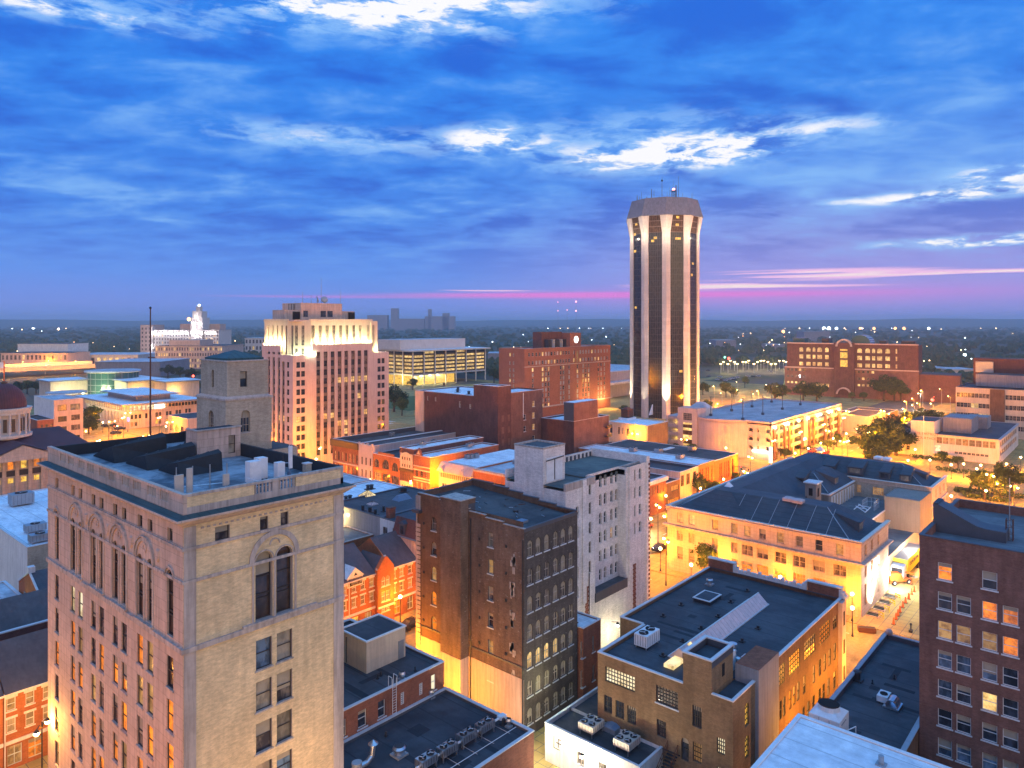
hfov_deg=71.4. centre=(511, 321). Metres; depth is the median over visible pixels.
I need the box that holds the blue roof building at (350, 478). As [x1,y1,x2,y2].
[343,473,370,483]
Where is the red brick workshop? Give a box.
[541,399,611,454]
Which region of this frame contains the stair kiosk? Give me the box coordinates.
[692,402,711,415]
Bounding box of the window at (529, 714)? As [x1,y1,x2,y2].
[527,708,533,726]
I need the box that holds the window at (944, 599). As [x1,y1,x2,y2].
[936,591,952,612]
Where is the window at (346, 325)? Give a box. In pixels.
[346,325,347,342]
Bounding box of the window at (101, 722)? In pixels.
[98,719,103,751]
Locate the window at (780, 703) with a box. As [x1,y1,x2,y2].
[779,700,781,720]
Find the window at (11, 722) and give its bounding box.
[6,718,16,734]
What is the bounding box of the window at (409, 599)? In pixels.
[407,595,412,609]
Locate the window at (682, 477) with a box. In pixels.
[681,475,683,485]
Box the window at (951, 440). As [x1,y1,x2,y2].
[949,438,954,444]
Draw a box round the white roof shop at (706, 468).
[578,444,713,491]
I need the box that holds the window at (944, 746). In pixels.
[936,737,952,760]
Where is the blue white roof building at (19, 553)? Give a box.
[0,488,47,590]
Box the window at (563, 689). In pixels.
[560,687,566,704]
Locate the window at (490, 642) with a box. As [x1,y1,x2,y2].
[489,640,492,653]
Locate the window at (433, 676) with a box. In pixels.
[431,674,436,690]
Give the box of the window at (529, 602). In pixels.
[527,596,533,614]
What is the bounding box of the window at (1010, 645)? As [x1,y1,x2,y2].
[1001,636,1019,659]
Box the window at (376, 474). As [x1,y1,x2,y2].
[374,471,379,480]
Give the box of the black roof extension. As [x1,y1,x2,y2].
[344,613,444,739]
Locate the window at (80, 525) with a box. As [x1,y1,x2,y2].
[80,525,80,573]
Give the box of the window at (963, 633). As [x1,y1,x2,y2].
[955,625,971,647]
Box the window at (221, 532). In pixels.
[215,524,228,540]
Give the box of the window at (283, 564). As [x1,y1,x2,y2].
[276,546,289,612]
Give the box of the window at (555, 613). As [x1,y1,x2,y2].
[553,612,558,629]
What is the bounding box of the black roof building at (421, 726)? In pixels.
[344,687,534,767]
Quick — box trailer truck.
[890,543,918,582]
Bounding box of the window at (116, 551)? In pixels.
[115,542,117,598]
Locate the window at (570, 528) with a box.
[568,526,573,542]
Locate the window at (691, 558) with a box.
[689,549,693,561]
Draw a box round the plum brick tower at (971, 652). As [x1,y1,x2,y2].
[919,498,1023,767]
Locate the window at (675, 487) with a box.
[671,484,677,491]
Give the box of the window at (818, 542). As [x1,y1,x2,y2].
[814,540,822,552]
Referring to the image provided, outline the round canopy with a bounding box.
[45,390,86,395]
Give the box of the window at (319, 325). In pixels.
[319,325,320,343]
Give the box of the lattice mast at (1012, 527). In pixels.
[1005,478,1013,540]
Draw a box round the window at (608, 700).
[605,695,611,713]
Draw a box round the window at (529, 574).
[527,568,533,586]
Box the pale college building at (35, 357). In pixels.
[0,351,90,369]
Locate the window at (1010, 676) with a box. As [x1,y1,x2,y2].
[1001,667,1019,690]
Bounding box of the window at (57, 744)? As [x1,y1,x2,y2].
[54,741,58,767]
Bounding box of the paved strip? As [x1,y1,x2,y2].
[866,588,918,627]
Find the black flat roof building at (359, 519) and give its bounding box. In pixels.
[344,486,423,545]
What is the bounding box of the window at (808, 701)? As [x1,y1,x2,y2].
[807,701,808,716]
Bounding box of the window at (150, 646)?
[145,641,153,676]
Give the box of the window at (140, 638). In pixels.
[135,634,142,668]
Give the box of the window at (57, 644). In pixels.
[54,641,58,669]
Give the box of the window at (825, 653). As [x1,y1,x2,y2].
[824,653,825,670]
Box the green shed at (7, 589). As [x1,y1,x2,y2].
[0,580,20,598]
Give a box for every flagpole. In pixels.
[149,307,151,435]
[923,416,923,454]
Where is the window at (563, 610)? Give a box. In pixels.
[560,608,566,625]
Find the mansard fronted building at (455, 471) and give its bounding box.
[436,449,513,486]
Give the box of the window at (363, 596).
[360,595,365,605]
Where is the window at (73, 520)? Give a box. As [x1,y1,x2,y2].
[73,520,74,569]
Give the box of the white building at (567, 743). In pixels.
[544,686,662,767]
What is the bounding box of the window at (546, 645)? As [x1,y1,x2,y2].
[544,643,549,661]
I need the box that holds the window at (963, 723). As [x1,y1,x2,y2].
[955,714,971,737]
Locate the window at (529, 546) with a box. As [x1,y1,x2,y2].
[527,541,533,558]
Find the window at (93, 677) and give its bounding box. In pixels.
[90,674,95,705]
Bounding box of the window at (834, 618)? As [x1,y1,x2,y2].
[833,615,835,629]
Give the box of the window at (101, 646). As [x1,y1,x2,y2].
[98,644,103,675]
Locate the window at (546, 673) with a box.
[544,670,549,688]
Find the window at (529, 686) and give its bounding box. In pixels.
[527,680,533,698]
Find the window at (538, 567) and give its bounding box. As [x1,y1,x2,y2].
[535,565,541,583]
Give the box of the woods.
[0,325,1023,384]
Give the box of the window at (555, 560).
[553,558,558,575]
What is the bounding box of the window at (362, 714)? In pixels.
[357,709,367,731]
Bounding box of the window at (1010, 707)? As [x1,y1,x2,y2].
[1001,698,1019,721]
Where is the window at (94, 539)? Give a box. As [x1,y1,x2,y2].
[93,530,95,583]
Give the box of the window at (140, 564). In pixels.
[139,556,142,615]
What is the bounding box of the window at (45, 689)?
[42,686,47,700]
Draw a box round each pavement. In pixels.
[15,609,415,767]
[97,423,167,436]
[389,391,414,418]
[392,410,620,425]
[534,674,847,767]
[600,399,629,410]
[645,418,859,473]
[650,510,666,522]
[650,552,918,640]
[861,450,1023,506]
[1000,439,1023,449]
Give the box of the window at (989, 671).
[980,661,998,684]
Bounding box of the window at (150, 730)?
[145,725,153,761]
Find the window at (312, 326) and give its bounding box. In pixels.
[311,325,313,345]
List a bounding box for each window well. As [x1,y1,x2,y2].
[865,610,881,618]
[871,604,886,611]
[877,598,892,605]
[883,592,897,599]
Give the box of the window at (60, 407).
[58,404,66,410]
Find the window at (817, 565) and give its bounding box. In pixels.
[813,560,824,571]
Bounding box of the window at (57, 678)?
[54,675,58,702]
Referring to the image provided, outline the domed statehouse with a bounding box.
[0,361,87,494]
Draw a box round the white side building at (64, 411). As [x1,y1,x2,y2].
[34,394,82,438]
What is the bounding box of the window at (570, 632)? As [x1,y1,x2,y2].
[568,630,573,647]
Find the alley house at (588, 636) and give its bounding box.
[577,611,600,699]
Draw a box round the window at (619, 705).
[616,700,623,718]
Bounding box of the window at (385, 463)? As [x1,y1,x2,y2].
[383,460,388,469]
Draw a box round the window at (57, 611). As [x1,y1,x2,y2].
[54,608,58,635]
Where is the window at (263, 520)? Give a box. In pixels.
[260,516,266,529]
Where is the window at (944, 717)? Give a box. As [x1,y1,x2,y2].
[936,708,952,730]
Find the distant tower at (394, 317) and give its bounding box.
[391,308,398,329]
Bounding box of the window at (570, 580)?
[568,578,573,595]
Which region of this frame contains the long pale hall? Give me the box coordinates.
[90,352,154,363]
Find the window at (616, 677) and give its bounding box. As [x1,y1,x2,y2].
[606,667,634,691]
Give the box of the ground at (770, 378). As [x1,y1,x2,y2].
[0,326,1023,412]
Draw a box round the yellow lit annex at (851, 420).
[842,409,885,431]
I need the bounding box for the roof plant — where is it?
[618,407,635,420]
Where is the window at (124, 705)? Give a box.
[120,702,126,736]
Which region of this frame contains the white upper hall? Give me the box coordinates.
[18,343,87,351]
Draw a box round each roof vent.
[367,506,373,512]
[499,718,506,726]
[853,669,863,682]
[875,754,886,767]
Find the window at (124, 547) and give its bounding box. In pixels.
[124,547,124,603]
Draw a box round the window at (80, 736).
[77,733,82,764]
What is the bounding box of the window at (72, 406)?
[70,403,79,409]
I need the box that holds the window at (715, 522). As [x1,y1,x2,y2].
[711,519,718,530]
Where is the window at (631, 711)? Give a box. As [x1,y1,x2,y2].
[628,705,635,724]
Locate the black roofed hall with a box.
[829,628,918,755]
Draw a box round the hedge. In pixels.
[794,440,1023,502]
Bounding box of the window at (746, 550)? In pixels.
[742,544,752,555]
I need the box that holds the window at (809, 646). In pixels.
[804,633,814,660]
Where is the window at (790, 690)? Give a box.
[789,690,790,709]
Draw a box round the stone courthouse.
[662,452,947,617]
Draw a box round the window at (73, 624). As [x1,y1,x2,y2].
[70,621,74,650]
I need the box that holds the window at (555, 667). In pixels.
[553,665,558,682]
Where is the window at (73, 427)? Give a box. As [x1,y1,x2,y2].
[71,424,79,429]
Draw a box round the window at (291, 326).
[291,326,292,354]
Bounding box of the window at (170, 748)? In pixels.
[168,743,172,767]
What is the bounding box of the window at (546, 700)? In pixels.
[544,697,549,715]
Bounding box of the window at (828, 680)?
[827,677,829,696]
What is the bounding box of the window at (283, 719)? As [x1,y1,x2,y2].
[276,709,293,746]
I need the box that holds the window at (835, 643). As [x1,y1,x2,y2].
[834,643,835,659]
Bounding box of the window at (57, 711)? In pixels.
[54,708,58,736]
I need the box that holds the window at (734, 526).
[730,523,737,534]
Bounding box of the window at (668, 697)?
[655,685,678,711]
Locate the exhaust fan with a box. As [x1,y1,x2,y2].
[877,689,902,711]
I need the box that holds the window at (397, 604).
[395,600,399,613]
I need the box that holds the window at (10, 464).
[8,462,12,469]
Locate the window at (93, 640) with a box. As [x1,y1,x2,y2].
[90,637,95,668]
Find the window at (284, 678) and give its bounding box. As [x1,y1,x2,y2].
[276,669,293,705]
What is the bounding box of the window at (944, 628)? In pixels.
[936,620,952,642]
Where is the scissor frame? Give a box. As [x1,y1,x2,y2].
[854,497,877,512]
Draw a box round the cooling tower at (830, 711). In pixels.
[809,698,848,729]
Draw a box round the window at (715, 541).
[713,538,717,548]
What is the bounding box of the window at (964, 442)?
[962,439,967,445]
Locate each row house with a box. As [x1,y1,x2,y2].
[0,628,47,767]
[0,684,4,767]
[344,542,375,620]
[344,574,349,619]
[357,531,415,616]
[361,550,394,619]
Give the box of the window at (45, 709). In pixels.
[43,706,47,720]
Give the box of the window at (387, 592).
[386,590,390,600]
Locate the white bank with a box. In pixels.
[609,418,667,443]
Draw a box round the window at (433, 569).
[430,567,436,582]
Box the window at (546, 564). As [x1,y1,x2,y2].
[544,562,549,579]
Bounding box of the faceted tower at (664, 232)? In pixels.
[626,197,702,418]
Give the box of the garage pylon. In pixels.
[769,447,771,462]
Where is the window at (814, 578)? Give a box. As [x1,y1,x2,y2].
[813,577,824,581]
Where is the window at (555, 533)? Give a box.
[553,531,558,548]
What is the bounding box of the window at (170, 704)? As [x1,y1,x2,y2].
[165,699,173,737]
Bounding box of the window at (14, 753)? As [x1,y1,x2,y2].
[7,742,21,765]
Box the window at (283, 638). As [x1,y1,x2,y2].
[276,629,293,664]
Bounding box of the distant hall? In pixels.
[398,319,424,329]
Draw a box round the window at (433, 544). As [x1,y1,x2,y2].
[430,542,436,557]
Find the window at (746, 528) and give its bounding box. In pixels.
[744,526,750,537]
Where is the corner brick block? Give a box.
[330,426,441,475]
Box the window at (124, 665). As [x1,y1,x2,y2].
[120,662,126,696]
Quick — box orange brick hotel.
[499,332,611,416]
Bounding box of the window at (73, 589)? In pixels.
[70,586,74,615]
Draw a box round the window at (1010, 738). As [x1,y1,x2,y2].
[1001,728,1019,752]
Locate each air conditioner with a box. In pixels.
[8,490,34,506]
[23,521,46,533]
[27,530,47,544]
[415,749,437,767]
[436,738,457,763]
[456,726,476,749]
[474,716,494,738]
[578,713,603,738]
[613,729,639,755]
[629,447,637,451]
[634,625,659,650]
[654,448,662,453]
[675,454,684,459]
[688,446,695,450]
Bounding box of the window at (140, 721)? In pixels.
[135,716,142,751]
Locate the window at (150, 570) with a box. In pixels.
[149,561,151,621]
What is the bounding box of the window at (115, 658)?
[111,655,117,688]
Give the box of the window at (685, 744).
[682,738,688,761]
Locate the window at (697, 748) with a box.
[693,742,701,763]
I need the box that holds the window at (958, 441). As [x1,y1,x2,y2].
[956,439,961,444]
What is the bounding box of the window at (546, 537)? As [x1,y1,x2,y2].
[544,535,549,552]
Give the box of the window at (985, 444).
[983,441,988,447]
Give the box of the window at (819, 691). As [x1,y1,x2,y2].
[818,687,820,699]
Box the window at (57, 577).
[54,575,58,602]
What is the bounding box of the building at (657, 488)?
[650,473,667,516]
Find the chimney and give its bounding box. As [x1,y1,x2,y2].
[386,506,395,518]
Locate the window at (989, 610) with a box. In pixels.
[980,601,998,623]
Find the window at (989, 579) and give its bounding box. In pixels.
[980,571,998,592]
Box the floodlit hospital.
[140,306,230,351]
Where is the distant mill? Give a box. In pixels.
[367,315,388,329]
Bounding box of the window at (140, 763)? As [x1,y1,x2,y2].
[138,757,142,767]
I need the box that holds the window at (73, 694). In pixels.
[70,691,74,720]
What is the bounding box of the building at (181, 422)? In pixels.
[168,412,196,432]
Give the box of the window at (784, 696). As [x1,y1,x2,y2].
[783,696,784,716]
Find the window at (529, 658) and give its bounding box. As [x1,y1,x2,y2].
[527,652,533,670]
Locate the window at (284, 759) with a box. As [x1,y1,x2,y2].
[277,749,290,767]
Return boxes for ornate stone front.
[399,435,483,486]
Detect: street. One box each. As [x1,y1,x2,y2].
[30,408,917,674]
[389,375,739,422]
[389,388,1023,450]
[389,422,743,475]
[403,382,494,391]
[405,403,955,647]
[454,378,945,414]
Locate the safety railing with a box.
[246,477,291,492]
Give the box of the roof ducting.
[730,641,744,670]
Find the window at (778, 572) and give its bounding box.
[775,568,785,581]
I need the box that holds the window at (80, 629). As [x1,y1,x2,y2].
[77,627,82,656]
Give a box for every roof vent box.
[782,496,794,501]
[792,498,804,503]
[873,456,882,459]
[882,457,891,460]
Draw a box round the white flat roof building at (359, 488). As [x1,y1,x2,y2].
[343,480,402,497]
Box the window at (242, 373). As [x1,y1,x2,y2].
[240,371,245,386]
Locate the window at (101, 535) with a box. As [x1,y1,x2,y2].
[101,535,102,588]
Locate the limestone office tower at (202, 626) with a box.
[36,350,355,767]
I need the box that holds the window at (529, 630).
[527,624,533,642]
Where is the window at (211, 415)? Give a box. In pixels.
[210,412,212,426]
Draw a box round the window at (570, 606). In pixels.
[568,604,573,621]
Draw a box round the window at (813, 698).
[812,694,814,707]
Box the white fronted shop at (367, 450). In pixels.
[358,431,455,479]
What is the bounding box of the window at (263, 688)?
[255,677,273,714]
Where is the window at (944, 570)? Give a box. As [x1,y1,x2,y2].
[936,562,952,582]
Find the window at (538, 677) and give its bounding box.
[535,675,541,693]
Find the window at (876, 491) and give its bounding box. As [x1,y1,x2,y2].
[873,487,883,495]
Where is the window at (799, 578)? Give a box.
[794,573,804,583]
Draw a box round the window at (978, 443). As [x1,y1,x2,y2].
[976,440,981,446]
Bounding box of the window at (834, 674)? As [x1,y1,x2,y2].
[833,670,835,689]
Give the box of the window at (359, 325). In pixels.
[359,325,360,342]
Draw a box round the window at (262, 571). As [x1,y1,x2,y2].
[255,551,269,619]
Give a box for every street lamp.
[33,717,50,767]
[398,595,401,622]
[850,606,853,636]
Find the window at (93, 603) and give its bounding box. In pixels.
[90,601,95,631]
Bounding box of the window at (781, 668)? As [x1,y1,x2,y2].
[779,662,784,686]
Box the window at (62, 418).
[58,416,66,421]
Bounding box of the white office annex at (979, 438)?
[893,413,1019,463]
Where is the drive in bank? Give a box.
[842,407,897,419]
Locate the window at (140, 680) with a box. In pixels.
[135,675,142,710]
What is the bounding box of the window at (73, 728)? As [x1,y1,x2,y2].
[70,725,74,755]
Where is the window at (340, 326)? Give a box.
[339,325,341,343]
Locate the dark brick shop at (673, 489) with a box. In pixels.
[666,477,679,503]
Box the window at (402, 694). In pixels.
[401,692,403,704]
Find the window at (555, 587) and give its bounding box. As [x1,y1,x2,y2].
[553,585,558,602]
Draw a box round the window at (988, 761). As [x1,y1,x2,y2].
[982,752,996,767]
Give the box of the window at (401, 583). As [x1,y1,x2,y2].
[399,581,403,591]
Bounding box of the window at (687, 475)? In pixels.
[686,473,689,484]
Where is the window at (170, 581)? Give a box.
[169,571,172,635]
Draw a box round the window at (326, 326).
[325,325,327,343]
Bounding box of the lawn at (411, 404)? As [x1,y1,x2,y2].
[389,396,414,410]
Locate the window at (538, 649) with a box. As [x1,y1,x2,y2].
[535,647,541,666]
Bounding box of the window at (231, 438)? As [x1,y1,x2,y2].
[228,435,234,452]
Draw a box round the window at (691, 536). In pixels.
[689,533,693,542]
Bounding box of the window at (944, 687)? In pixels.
[936,679,952,701]
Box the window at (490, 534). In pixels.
[487,533,493,548]
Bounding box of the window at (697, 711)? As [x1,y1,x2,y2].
[693,705,701,728]
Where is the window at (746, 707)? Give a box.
[745,703,747,725]
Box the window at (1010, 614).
[1001,605,1019,628]
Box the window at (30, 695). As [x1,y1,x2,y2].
[24,691,35,706]
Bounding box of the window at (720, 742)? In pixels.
[717,737,724,754]
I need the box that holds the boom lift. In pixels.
[888,571,918,585]
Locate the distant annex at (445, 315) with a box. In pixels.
[442,313,449,329]
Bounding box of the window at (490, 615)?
[487,613,493,629]
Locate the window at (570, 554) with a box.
[568,552,573,568]
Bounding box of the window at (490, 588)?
[487,586,493,602]
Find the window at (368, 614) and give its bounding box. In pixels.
[365,611,370,617]
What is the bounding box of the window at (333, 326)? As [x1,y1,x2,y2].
[332,325,334,343]
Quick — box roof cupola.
[817,446,823,451]
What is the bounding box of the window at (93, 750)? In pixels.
[92,747,95,767]
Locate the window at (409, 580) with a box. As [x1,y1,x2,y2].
[408,578,412,588]
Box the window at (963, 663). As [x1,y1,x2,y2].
[955,655,971,677]
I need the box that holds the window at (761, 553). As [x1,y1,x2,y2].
[757,548,767,559]
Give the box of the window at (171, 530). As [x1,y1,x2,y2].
[170,528,172,540]
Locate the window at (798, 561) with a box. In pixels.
[794,555,804,567]
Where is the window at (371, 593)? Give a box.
[369,592,374,602]
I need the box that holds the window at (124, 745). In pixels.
[123,742,126,767]
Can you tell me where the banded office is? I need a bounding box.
[956,357,1023,439]
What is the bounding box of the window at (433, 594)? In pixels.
[430,592,436,607]
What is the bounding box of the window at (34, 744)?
[28,735,40,757]
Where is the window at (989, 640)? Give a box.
[980,631,998,653]
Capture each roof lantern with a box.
[93,432,166,462]
[126,442,195,470]
[158,449,222,476]
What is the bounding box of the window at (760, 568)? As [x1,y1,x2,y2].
[757,564,767,575]
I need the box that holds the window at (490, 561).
[487,560,493,575]
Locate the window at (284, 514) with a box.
[281,512,286,524]
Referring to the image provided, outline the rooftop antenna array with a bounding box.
[174,463,228,493]
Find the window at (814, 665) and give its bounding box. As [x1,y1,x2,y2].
[813,665,814,682]
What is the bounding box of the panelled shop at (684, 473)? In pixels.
[650,459,698,498]
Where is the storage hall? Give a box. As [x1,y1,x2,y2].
[95,358,189,376]
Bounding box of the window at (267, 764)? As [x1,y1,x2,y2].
[256,759,270,767]
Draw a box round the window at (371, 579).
[369,578,373,587]
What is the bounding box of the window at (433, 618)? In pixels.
[432,616,435,629]
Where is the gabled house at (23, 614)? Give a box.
[0,588,47,640]
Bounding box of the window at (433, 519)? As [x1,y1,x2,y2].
[430,517,436,532]
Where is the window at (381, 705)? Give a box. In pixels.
[377,699,386,720]
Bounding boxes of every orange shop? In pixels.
[30,414,53,428]
[373,448,399,485]
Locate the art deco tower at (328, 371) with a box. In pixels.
[262,303,388,463]
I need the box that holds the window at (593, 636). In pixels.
[592,636,595,653]
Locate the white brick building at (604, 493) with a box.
[505,439,649,648]
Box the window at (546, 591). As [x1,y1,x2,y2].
[544,589,549,606]
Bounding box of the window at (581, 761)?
[575,751,584,767]
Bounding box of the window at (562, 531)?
[560,529,566,545]
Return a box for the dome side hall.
[610,364,629,396]
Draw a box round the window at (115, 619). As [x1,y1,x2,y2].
[111,616,117,648]
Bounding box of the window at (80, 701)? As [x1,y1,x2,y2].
[77,698,82,728]
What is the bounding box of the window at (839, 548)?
[835,544,843,556]
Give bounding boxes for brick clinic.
[155,339,243,368]
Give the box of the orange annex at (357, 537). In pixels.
[344,525,373,546]
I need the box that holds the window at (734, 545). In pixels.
[732,542,737,552]
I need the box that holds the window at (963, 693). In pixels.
[955,684,971,707]
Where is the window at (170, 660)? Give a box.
[165,655,173,692]
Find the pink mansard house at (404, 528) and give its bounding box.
[393,512,415,556]
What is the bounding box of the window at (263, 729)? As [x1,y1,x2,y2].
[255,718,273,756]
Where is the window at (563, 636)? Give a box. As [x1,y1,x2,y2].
[560,634,566,651]
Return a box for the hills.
[0,318,1023,326]
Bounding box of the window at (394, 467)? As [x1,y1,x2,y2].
[392,463,397,471]
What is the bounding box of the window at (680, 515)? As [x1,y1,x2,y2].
[676,513,682,523]
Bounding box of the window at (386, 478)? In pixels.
[383,473,389,482]
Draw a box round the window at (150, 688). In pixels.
[145,683,153,719]
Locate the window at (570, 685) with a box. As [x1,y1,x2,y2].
[568,682,573,699]
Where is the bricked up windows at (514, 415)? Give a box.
[502,412,529,445]
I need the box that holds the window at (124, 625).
[120,623,126,656]
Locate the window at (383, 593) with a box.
[381,591,385,602]
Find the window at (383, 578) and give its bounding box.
[381,577,385,587]
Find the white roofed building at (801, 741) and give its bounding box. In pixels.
[750,713,950,767]
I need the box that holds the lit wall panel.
[154,404,163,408]
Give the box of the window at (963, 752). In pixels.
[955,744,971,767]
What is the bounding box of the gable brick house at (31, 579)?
[17,565,47,593]
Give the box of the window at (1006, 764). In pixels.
[1003,759,1017,767]
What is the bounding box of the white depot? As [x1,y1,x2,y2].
[245,337,263,351]
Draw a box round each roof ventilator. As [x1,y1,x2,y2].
[390,743,408,760]
[397,670,404,680]
[429,689,434,699]
[505,717,512,728]
[705,577,713,585]
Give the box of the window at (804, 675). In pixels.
[803,675,804,693]
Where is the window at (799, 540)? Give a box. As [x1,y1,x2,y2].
[795,536,802,548]
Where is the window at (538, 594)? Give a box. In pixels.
[535,592,541,610]
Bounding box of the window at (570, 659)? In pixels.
[568,656,573,673]
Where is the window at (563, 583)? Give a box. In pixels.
[560,581,566,598]
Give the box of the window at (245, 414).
[241,410,250,433]
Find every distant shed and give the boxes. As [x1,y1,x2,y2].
[488,352,498,358]
[709,339,735,346]
[761,344,784,348]
[796,331,829,340]
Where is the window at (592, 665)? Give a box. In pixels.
[592,665,595,682]
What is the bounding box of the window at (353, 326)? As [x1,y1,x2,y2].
[352,325,354,342]
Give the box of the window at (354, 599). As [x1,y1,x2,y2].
[351,598,356,608]
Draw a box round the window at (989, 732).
[980,722,998,745]
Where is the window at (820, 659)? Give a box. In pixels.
[819,659,820,676]
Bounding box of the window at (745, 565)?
[742,561,752,571]
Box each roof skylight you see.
[358,489,375,496]
[366,501,378,505]
[392,493,411,501]
[692,590,721,605]
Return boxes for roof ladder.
[388,673,396,714]
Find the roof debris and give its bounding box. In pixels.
[473,489,544,516]
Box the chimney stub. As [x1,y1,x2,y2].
[302,462,311,471]
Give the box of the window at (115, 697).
[111,694,117,727]
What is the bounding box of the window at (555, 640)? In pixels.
[553,638,558,656]
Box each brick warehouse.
[412,478,577,732]
[415,383,542,450]
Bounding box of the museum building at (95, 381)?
[36,368,200,396]
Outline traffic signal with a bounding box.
[733,465,749,478]
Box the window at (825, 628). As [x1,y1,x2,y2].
[820,619,829,644]
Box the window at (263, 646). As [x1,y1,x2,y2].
[255,636,273,673]
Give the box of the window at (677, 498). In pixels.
[668,497,678,503]
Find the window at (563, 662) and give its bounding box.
[560,660,566,678]
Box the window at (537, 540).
[535,537,541,555]
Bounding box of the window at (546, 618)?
[544,616,549,633]
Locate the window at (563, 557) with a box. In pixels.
[560,555,566,572]
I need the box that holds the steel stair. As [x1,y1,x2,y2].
[656,741,679,767]
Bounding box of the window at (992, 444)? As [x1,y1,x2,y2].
[990,442,995,448]
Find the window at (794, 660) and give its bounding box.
[789,647,799,675]
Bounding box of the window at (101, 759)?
[100,756,103,767]
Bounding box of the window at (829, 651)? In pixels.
[828,648,830,666]
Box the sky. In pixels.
[0,0,1023,320]
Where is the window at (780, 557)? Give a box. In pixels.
[775,551,785,563]
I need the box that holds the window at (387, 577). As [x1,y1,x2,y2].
[386,575,390,585]
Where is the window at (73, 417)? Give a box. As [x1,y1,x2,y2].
[71,414,79,419]
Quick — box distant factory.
[425,316,455,329]
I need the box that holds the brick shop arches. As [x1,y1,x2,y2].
[473,459,513,485]
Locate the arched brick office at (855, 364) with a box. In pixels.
[784,335,961,402]
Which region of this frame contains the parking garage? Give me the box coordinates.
[666,398,841,459]
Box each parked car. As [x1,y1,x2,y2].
[401,616,415,630]
[651,543,666,552]
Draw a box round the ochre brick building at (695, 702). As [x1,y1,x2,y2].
[597,556,847,767]
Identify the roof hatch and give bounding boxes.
[517,518,527,523]
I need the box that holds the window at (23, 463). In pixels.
[21,460,25,467]
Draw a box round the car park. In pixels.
[610,381,887,409]
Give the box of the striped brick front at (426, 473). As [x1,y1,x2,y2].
[413,442,498,489]
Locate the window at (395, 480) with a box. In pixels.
[392,476,398,484]
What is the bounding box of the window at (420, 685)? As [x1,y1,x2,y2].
[419,683,421,694]
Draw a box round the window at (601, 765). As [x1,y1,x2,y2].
[599,762,605,767]
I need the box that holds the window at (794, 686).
[793,686,794,704]
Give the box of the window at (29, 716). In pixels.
[24,711,35,727]
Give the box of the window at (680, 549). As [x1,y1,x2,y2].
[678,546,682,559]
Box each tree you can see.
[12,381,22,389]
[20,380,32,393]
[28,381,38,393]
[83,404,103,429]
[83,416,100,433]
[159,364,175,377]
[173,366,185,377]
[183,367,200,377]
[389,384,408,411]
[392,397,408,415]
[406,378,417,389]
[488,368,498,382]
[690,540,718,568]
[691,472,712,492]
[699,382,710,394]
[709,480,720,487]
[719,381,734,397]
[728,388,738,396]
[732,472,738,478]
[742,376,749,387]
[764,382,787,398]
[775,384,792,392]
[777,447,793,458]
[791,381,813,400]
[805,382,828,401]
[822,439,833,446]
[833,433,842,446]
[848,430,888,458]
[854,419,899,436]
[858,392,867,396]
[862,445,890,459]
[864,431,904,460]
[867,374,900,400]
[873,414,910,428]
[877,423,919,455]
[885,378,907,400]
[890,411,915,423]
[896,383,911,400]
[911,408,937,416]
[933,410,945,417]
[934,450,948,462]
[951,456,963,467]
[966,468,1002,500]
[988,460,1014,496]
[993,463,1023,493]
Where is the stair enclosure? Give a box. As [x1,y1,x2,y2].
[933,498,1008,542]
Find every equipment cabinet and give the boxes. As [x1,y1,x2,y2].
[245,459,260,484]
[254,456,267,479]
[274,461,284,480]
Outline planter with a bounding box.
[857,625,875,633]
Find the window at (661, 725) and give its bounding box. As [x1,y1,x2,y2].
[657,719,665,737]
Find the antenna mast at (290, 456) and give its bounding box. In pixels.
[283,445,292,474]
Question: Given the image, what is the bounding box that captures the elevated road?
[0,361,94,371]
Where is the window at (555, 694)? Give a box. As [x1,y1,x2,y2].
[553,692,558,709]
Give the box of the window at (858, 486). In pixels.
[857,485,860,492]
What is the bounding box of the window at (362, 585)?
[360,580,365,590]
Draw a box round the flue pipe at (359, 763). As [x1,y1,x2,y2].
[345,740,377,767]
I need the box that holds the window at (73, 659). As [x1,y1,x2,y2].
[70,656,74,685]
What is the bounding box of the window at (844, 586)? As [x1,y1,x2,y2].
[834,582,845,591]
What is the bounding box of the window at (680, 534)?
[678,531,682,540]
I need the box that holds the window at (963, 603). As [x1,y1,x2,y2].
[955,595,971,616]
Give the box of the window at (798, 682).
[797,682,798,700]
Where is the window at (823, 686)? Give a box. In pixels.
[822,683,824,697]
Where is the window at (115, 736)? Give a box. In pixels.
[111,733,117,766]
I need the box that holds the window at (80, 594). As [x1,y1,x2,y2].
[77,591,82,621]
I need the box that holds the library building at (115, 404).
[75,387,196,428]
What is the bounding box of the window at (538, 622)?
[535,620,541,638]
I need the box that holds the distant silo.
[428,309,431,328]
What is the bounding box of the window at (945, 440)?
[943,437,947,443]
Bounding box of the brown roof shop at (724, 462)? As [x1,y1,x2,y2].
[605,439,737,482]
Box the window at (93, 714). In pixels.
[90,711,95,742]
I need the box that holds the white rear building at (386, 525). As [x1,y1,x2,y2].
[380,508,413,534]
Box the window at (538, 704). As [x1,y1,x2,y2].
[535,703,541,721]
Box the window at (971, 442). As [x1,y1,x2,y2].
[969,440,974,446]
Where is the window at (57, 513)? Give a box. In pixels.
[57,513,58,558]
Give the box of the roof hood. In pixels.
[603,721,619,735]
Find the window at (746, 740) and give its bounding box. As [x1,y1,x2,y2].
[745,736,747,757]
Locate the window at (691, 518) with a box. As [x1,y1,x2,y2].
[688,515,694,525]

